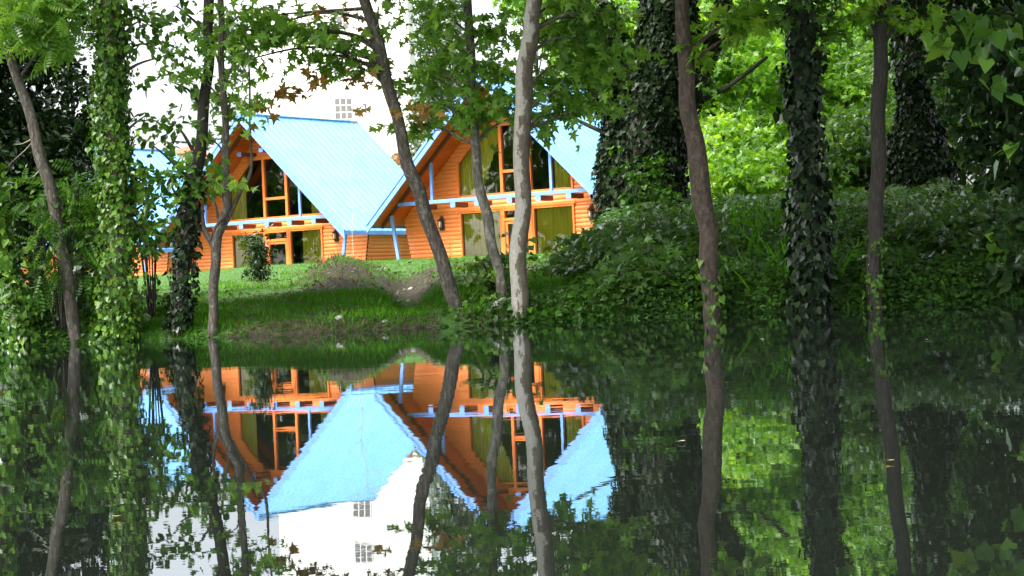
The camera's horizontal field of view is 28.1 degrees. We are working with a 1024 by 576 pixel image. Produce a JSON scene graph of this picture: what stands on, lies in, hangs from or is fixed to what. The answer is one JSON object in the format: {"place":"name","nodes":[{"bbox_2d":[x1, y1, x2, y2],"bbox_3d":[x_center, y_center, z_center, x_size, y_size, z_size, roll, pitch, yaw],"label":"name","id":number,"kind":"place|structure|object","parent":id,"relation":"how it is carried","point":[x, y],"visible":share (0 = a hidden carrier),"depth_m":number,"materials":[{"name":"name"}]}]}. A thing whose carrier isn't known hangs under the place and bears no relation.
{"place":"outdoors","nodes":[
{"label":"outdoors","id":0,"kind":"place"},
{"bbox_2d":[137,252,551,286],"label":"lawn grass","id":1,"kind":"structure","parent":0,"point":[403,260],"depth_m":71.37,"materials":[{"name":"green plant"}]},
{"bbox_2d":[0,0,1007,279],"label":"sky","id":2,"kind":"structure","parent":0,"point":[156,104],"materials":[{"name":"white"}]},
{"bbox_2d":[0,301,1023,575],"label":"water","id":3,"kind":"structure","parent":0,"point":[744,445],"depth_m":4.03,"materials":[{"name":"green liquid"}]},
{"bbox_2d":[0,233,1023,344],"bbox_3d":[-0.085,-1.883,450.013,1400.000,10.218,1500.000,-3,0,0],"label":"ground","id":4,"kind":"structure","parent":0,"point":[399,286],"depth_m":24.79,"materials":[{"name":"green plant"}]},
{"bbox_2d":[0,141,56,346],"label":"ivy tree","id":5,"kind":"object","parent":4,"relation":"on","point":[21,329],"visible":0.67,"depth_m":22.99,"materials":[{"name":"green plant"}]},
{"bbox_2d":[0,16,76,200],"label":"evergreen tree","id":6,"kind":"object","parent":4,"relation":"on","point":[9,156],"visible":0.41,"depth_m":29.90,"materials":[{"name":"green plant"}]},
{"bbox_2d":[20,274,98,307],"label":"bush","id":7,"kind":"object","parent":4,"relation":"on","point":[43,292],"visible":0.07,"depth_m":23.80,"materials":[{"name":"green plant"}]},
{"bbox_2d":[0,0,122,285],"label":"evergreen tree","id":8,"kind":"object","parent":4,"relation":"on","point":[51,115],"visible":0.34,"depth_m":30.86,"materials":[{"name":"green plant"}]},
{"bbox_2d":[18,169,104,278],"bbox_3d":[-5.317,-0.580,25.080,1.311,1.756,1.394,-3,0,0],"label":"bush","id":9,"kind":"object","parent":4,"relation":"on","point":[58,182],"visible":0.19,"depth_m":24.90,"materials":[{"name":"green plant"}]},
{"bbox_2d":[0,116,131,333],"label":"ash sapling","id":10,"kind":"object","parent":4,"relation":"on","point":[47,222],"visible":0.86,"depth_m":23.14,"materials":[{"name":"green plant"}]},
{"bbox_2d":[0,0,134,343],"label":"leaning tree","id":11,"kind":"object","parent":4,"relation":"on","point":[45,29],"visible":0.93,"depth_m":23.04,"materials":[{"name":"brown plant"}]},
{"bbox_2d":[43,57,102,181],"bbox_3d":[-7.318,-1.782,34.024,1.679,4.440,1.746,-3,0,0],"label":"evergreen tree","id":12,"kind":"object","parent":4,"relation":"on","point":[73,72],"visible":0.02,"depth_m":33.88,"materials":[{"name":"green plant"}]},
{"bbox_2d":[2,95,152,284],"bbox_3d":[-7.620,-1.356,33.021,4.062,3.735,3.578,-3,0,0],"label":"evergreen tree","id":13,"kind":"object","parent":4,"relation":"on","point":[59,174],"visible":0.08,"depth_m":32.63,"materials":[{"name":"green plant"}]},
{"bbox_2d":[0,226,170,335],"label":"ash sapling","id":14,"kind":"object","parent":4,"relation":"on","point":[54,279],"visible":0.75,"depth_m":23.06,"materials":[{"name":"green plant"}]},
{"bbox_2d":[46,215,136,307],"bbox_3d":[-5.059,-0.077,24.586,1.094,1.576,1.036,-3,0,0],"label":"bush","id":15,"kind":"object","parent":4,"relation":"on","point":[81,267],"visible":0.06,"depth_m":24.55,"materials":[{"name":"green plant"}]},
{"bbox_2d":[21,146,190,283],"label":"frame cabin","id":16,"kind":"object","parent":4,"relation":"on","point":[158,160],"visible":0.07,"depth_m":107.97,"materials":[{"name":"blue metal"}]},
{"bbox_2d":[62,0,201,342],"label":"ivy tree","id":17,"kind":"object","parent":4,"relation":"on","point":[117,303],"visible":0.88,"depth_m":22.98,"materials":[{"name":"green plant"}]},
{"bbox_2d":[132,187,177,317],"bbox_3d":[-4.423,-0.404,24.310,0.813,1.630,0.782,-3,0,32],"label":"shrub","id":18,"kind":"object","parent":4,"relation":"on","point":[150,295],"visible":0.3,"depth_m":24.29,"materials":[{"name":"green plant"}]},
{"bbox_2d":[149,276,199,315],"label":"bush","id":19,"kind":"object","parent":4,"relation":"on","point":[165,307],"visible":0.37,"depth_m":24.49,"materials":[{"name":"green plant"}]},
{"bbox_2d":[117,0,233,339],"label":"ivy tree","id":20,"kind":"object","parent":4,"relation":"on","point":[186,254],"visible":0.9,"depth_m":23.14,"materials":[{"name":"green plant"}]},
{"bbox_2d":[175,146,207,162],"bbox_3d":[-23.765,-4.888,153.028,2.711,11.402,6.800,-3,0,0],"label":"house","id":21,"kind":"structure","parent":4,"relation":"on","point":[180,153],"depth_m":150.20,"materials":[{"name":"ceramic"}]},
{"bbox_2d":[145,0,281,337],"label":"forked tree","id":22,"kind":"object","parent":4,"relation":"on","point":[222,100],"visible":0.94,"depth_m":23.07,"materials":[{"name":"green plant"}]},
{"bbox_2d":[235,224,283,281],"bbox_3d":[-5.544,-0.587,44.996,1.049,1.650,0.996,-3,0,0],"label":"young conifer","id":23,"kind":"object","parent":4,"relation":"on","point":[256,248],"visible":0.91,"depth_m":44.91,"materials":[{"name":"green plant"}]},
{"bbox_2d":[153,113,410,270],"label":"frame cabin","id":24,"kind":"object","parent":4,"relation":"on","point":[295,163],"visible":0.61,"depth_m":94.64,"materials":[{"name":"blue metal"}]},
{"bbox_2d":[231,232,265,267],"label":"window","id":25,"kind":"structure","parent":24,"relation":"in","point":[232,235],"depth_m":96.15,"materials":[{"name":"brown wood"}]},
{"bbox_2d":[229,155,321,221],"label":"gable window","id":26,"kind":"structure","parent":24,"relation":"in","point":[263,164],"depth_m":94.93,"materials":[{"name":"brown wood"}]},
{"bbox_2d":[264,230,289,264],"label":"door","id":27,"kind":"structure","parent":24,"relation":"in","point":[285,241],"depth_m":94.43,"materials":[{"name":"brown wood"}]},
{"bbox_2d":[289,227,323,263],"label":"window","id":28,"kind":"structure","parent":24,"relation":"in","point":[321,228],"depth_m":93.81,"materials":[{"name":"brown wood"}]},
{"bbox_2d":[201,0,463,308],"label":"leaning tree","id":29,"kind":"object","parent":4,"relation":"on","point":[323,36],"visible":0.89,"depth_m":23.55,"materials":[{"name":"brown plant"}]},
{"bbox_2d":[256,0,416,166],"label":"tall house","id":30,"kind":"structure","parent":4,"relation":"on","point":[336,100],"depth_m":160.08,"materials":[{"name":"paint"}]},
{"bbox_2d":[330,8,348,29],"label":"window","id":31,"kind":"structure","parent":30,"relation":"in","point":[339,19],"depth_m":160.04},
{"bbox_2d":[333,53,350,74],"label":"window","id":32,"kind":"structure","parent":30,"relation":"in","point":[337,53],"depth_m":160.00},
{"bbox_2d":[334,97,352,119],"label":"window","id":33,"kind":"structure","parent":30,"relation":"in","point":[345,104],"depth_m":160.00,"materials":[{"name":"grey glass"}]},
{"bbox_2d":[67,259,623,341],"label":"waterside grass","id":34,"kind":"structure","parent":4,"relation":"on","point":[366,293],"depth_m":24.06,"materials":[{"name":"green plant"}]},
{"bbox_2d":[325,105,375,257],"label":"bare sapling","id":35,"kind":"object","parent":4,"relation":"on","point":[359,132],"visible":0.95,"depth_m":74.00,"materials":[{"name":"brown wood"}]},
{"bbox_2d":[241,0,544,296],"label":"plane sapling","id":36,"kind":"object","parent":4,"relation":"on","point":[473,114],"visible":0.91,"depth_m":23.83,"materials":[{"name":"green plant"}]},
{"bbox_2d":[389,152,412,168],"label":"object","id":37,"kind":"object","parent":4,"relation":"on","point":[395,157],"visible":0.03,"depth_m":148.73,"materials":[{"name":"beige"}]},
{"bbox_2d":[404,0,456,156],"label":"conifer","id":38,"kind":"object","parent":4,"relation":"on","point":[417,143],"visible":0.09,"depth_m":124.74,"materials":[{"name":"green plant"}]},
{"bbox_2d":[440,0,476,110],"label":"conifer","id":39,"kind":"object","parent":4,"relation":"on","point":[457,28],"visible":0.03,"depth_m":139.83,"materials":[{"name":"green plant"}]},
{"bbox_2d":[449,293,502,310],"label":"bush","id":40,"kind":"object","parent":4,"relation":"on","point":[465,303],"visible":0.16,"depth_m":23.64,"materials":[{"name":"green plant"}]},
{"bbox_2d":[366,74,602,259],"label":"frame cabin","id":41,"kind":"object","parent":4,"relation":"on","point":[562,185],"visible":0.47,"depth_m":82.86,"materials":[{"name":"orange wood"}]},
{"bbox_2d":[459,209,502,255],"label":"window","id":42,"kind":"structure","parent":41,"relation":"in","point":[461,213],"depth_m":83.43,"materials":[{"name":"brown wood"}]},
{"bbox_2d":[456,121,573,197],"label":"gable window","id":43,"kind":"structure","parent":41,"relation":"in","point":[500,132],"depth_m":82.26,"materials":[{"name":"brown wood"}]},
{"bbox_2d":[501,207,533,253],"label":"door","id":44,"kind":"structure","parent":41,"relation":"in","point":[506,221],"depth_m":82.16,"materials":[{"name":"brown wood"}]},
{"bbox_2d":[532,203,575,253],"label":"window","id":45,"kind":"structure","parent":41,"relation":"in","point":[534,208],"depth_m":81.22,"materials":[{"name":"brown wood"}]},
{"bbox_2d":[454,231,538,300],"bbox_3d":[-0.188,-0.046,24.200,1.021,1.247,0.865,-3,0,14],"label":"bush","id":46,"kind":"object","parent":4,"relation":"on","point":[488,279],"visible":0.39,"depth_m":24.16,"materials":[{"name":"green plant"}]},
{"bbox_2d":[490,297,510,307],"bbox_3d":[-0.062,0.200,23.482,0.265,0.210,0.348,-3,0,42],"label":"stone","id":47,"kind":"object","parent":4,"relation":"on","point":[500,299],"visible":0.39,"depth_m":23.41,"materials":[{"name":"grey stone"}]},
{"bbox_2d":[0,252,1023,346],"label":"waterside plants","id":48,"kind":"object","parent":4,"relation":"on","point":[960,274],"visible":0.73,"depth_m":23.13,"materials":[{"name":"green plant"}]},
{"bbox_2d":[0,185,1023,343],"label":"undergrowth","id":49,"kind":"object","parent":4,"relation":"on","point":[765,237],"visible":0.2,"depth_m":24.03,"materials":[{"name":"green plant"}]},
{"bbox_2d":[485,0,560,76],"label":"woodland tree","id":50,"kind":"object","parent":4,"relation":"on","point":[508,4],"visible":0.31,"depth_m":111.38,"materials":[{"name":"green plant"}]},
{"bbox_2d":[140,219,999,336],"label":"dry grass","id":51,"kind":"structure","parent":4,"relation":"on","point":[334,256],"depth_m":30.37,"materials":[{"name":"green plant"}]},
{"bbox_2d":[559,221,592,247],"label":"woodland floor plants","id":52,"kind":"object","parent":4,"relation":"on","point":[579,236],"depth_m":67.39,"materials":[{"name":"green plant"}]},
{"bbox_2d":[499,0,662,319],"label":"plane tree","id":53,"kind":"object","parent":4,"relation":"on","point":[594,63],"visible":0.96,"depth_m":23.52,"materials":[{"name":"green plant"}]},
{"bbox_2d":[540,0,637,77],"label":"woodland tree","id":54,"kind":"object","parent":4,"relation":"on","point":[553,58],"visible":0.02,"depth_m":117.90,"materials":[{"name":"green plant"}]},
{"bbox_2d":[613,0,638,104],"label":"woodland tree","id":55,"kind":"object","parent":4,"relation":"on","point":[632,5],"depth_m":94.28,"materials":[{"name":"green plant"}]},
{"bbox_2d":[513,0,767,225],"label":"giant ivy tree","id":56,"kind":"object","parent":4,"relation":"on","point":[652,126],"visible":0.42,"depth_m":55.35,"materials":[{"name":"green plant"}]},
{"bbox_2d":[606,145,690,218],"bbox_3d":[2.678,-1.943,40.007,1.590,1.832,1.728,-3,0,0],"label":"climbing bush","id":57,"kind":"object","parent":4,"relation":"on","point":[653,193],"visible":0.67,"depth_m":40.06,"materials":[{"name":"green plant"}]},
{"bbox_2d":[626,0,790,188],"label":"woodland tree","id":58,"kind":"object","parent":4,"relation":"on","point":[747,54],"visible":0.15,"depth_m":70.68,"materials":[{"name":"green plant"}]},
{"bbox_2d":[650,0,781,315],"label":"brown tree","id":59,"kind":"object","parent":4,"relation":"on","point":[691,56],"visible":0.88,"depth_m":22.87,"materials":[{"name":"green plant"}]},
{"bbox_2d":[716,190,735,200],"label":"bush","id":60,"kind":"object","parent":4,"relation":"on","point":[731,193],"visible":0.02,"depth_m":47.75,"materials":[{"name":"green plant"}]},
{"bbox_2d":[685,107,793,202],"bbox_3d":[6.678,-3.362,63.812,5.884,4.684,4.891,-3,0,23],"label":"bush","id":61,"kind":"object","parent":4,"relation":"on","point":[748,172],"visible":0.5,"depth_m":62.82,"materials":[{"name":"green plant"}]},
{"bbox_2d":[707,0,788,194],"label":"woodland tree","id":62,"kind":"object","parent":4,"relation":"on","point":[731,107],"visible":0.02,"depth_m":78.50,"materials":[{"name":"green plant"}]},
{"bbox_2d":[639,192,864,293],"bbox_3d":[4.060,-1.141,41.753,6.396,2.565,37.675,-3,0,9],"label":"bush","id":63,"kind":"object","parent":4,"relation":"on","point":[763,223],"depth_m":27.88,"materials":[{"name":"green plant"}]},
{"bbox_2d":[540,177,1023,294],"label":"broad leaved plants","id":64,"kind":"object","parent":4,"relation":"on","point":[612,236],"visible":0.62,"depth_m":25.40,"materials":[{"name":"green plant"}]},
{"bbox_2d":[716,0,872,311],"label":"ivy tree","id":65,"kind":"object","parent":4,"relation":"on","point":[808,255],"visible":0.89,"depth_m":22.82,"materials":[{"name":"green plant"}]},
{"bbox_2d":[750,0,904,159],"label":"woodland tree","id":66,"kind":"object","parent":4,"relation":"on","point":[839,90],"visible":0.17,"depth_m":72.15,"materials":[{"name":"green plant"}]},
{"bbox_2d":[781,99,953,197],"bbox_3d":[10.741,-3.544,62.292,5.033,4.346,4.894,-3,0,0],"label":"bush","id":67,"kind":"object","parent":4,"relation":"on","point":[853,157],"visible":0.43,"depth_m":61.41,"materials":[{"name":"green plant"}]},
{"bbox_2d":[814,0,954,307],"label":"smooth tree","id":68,"kind":"object","parent":4,"relation":"on","point":[865,13],"visible":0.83,"depth_m":22.89,"materials":[{"name":"brown plant"}]},
{"bbox_2d":[822,0,998,175],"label":"woodland tree","id":69,"kind":"object","parent":4,"relation":"on","point":[939,95],"visible":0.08,"depth_m":65.47,"materials":[{"name":"green plant"}]},
{"bbox_2d":[884,0,962,192],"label":"ivy tree","id":70,"kind":"object","parent":4,"relation":"on","point":[916,141],"visible":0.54,"depth_m":59.53,"materials":[{"name":"green plant"}]},
{"bbox_2d":[849,0,1023,136],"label":"woodland tree","id":71,"kind":"object","parent":4,"relation":"on","point":[918,6],"visible":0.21,"depth_m":50.55,"materials":[{"name":"green plant"}]},
{"bbox_2d":[892,199,997,262],"bbox_3d":[5.297,-0.309,24.475,1.688,1.451,1.370,-3,0,0],"label":"bush","id":72,"kind":"object","parent":4,"relation":"on","point":[940,233],"visible":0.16,"depth_m":24.35,"materials":[{"name":"green plant"}]},
{"bbox_2d":[889,3,1022,185],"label":"woodland tree","id":73,"kind":"object","parent":4,"relation":"on","point":[982,172],"visible":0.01,"depth_m":83.89,"materials":[{"name":"green plant"}]},
{"bbox_2d":[903,0,1023,293],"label":"overhanging tree","id":74,"kind":"object","parent":4,"relation":"on","point":[989,52],"visible":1,"depth_m":23.00,"materials":[{"name":"green plant"}]},
{"bbox_2d":[985,223,1023,263],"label":"vine","id":75,"kind":"object","parent":74,"relation":"hanging from","point":[992,248],"visible":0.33,"depth_m":23.41,"materials":[{"name":"green plant"}]},
{"bbox_2d":[926,173,1009,204],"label":"bush","id":76,"kind":"object","parent":4,"relation":"on","point":[999,192],"visible":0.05,"depth_m":34.14,"materials":[{"name":"green plant"}]}
]}

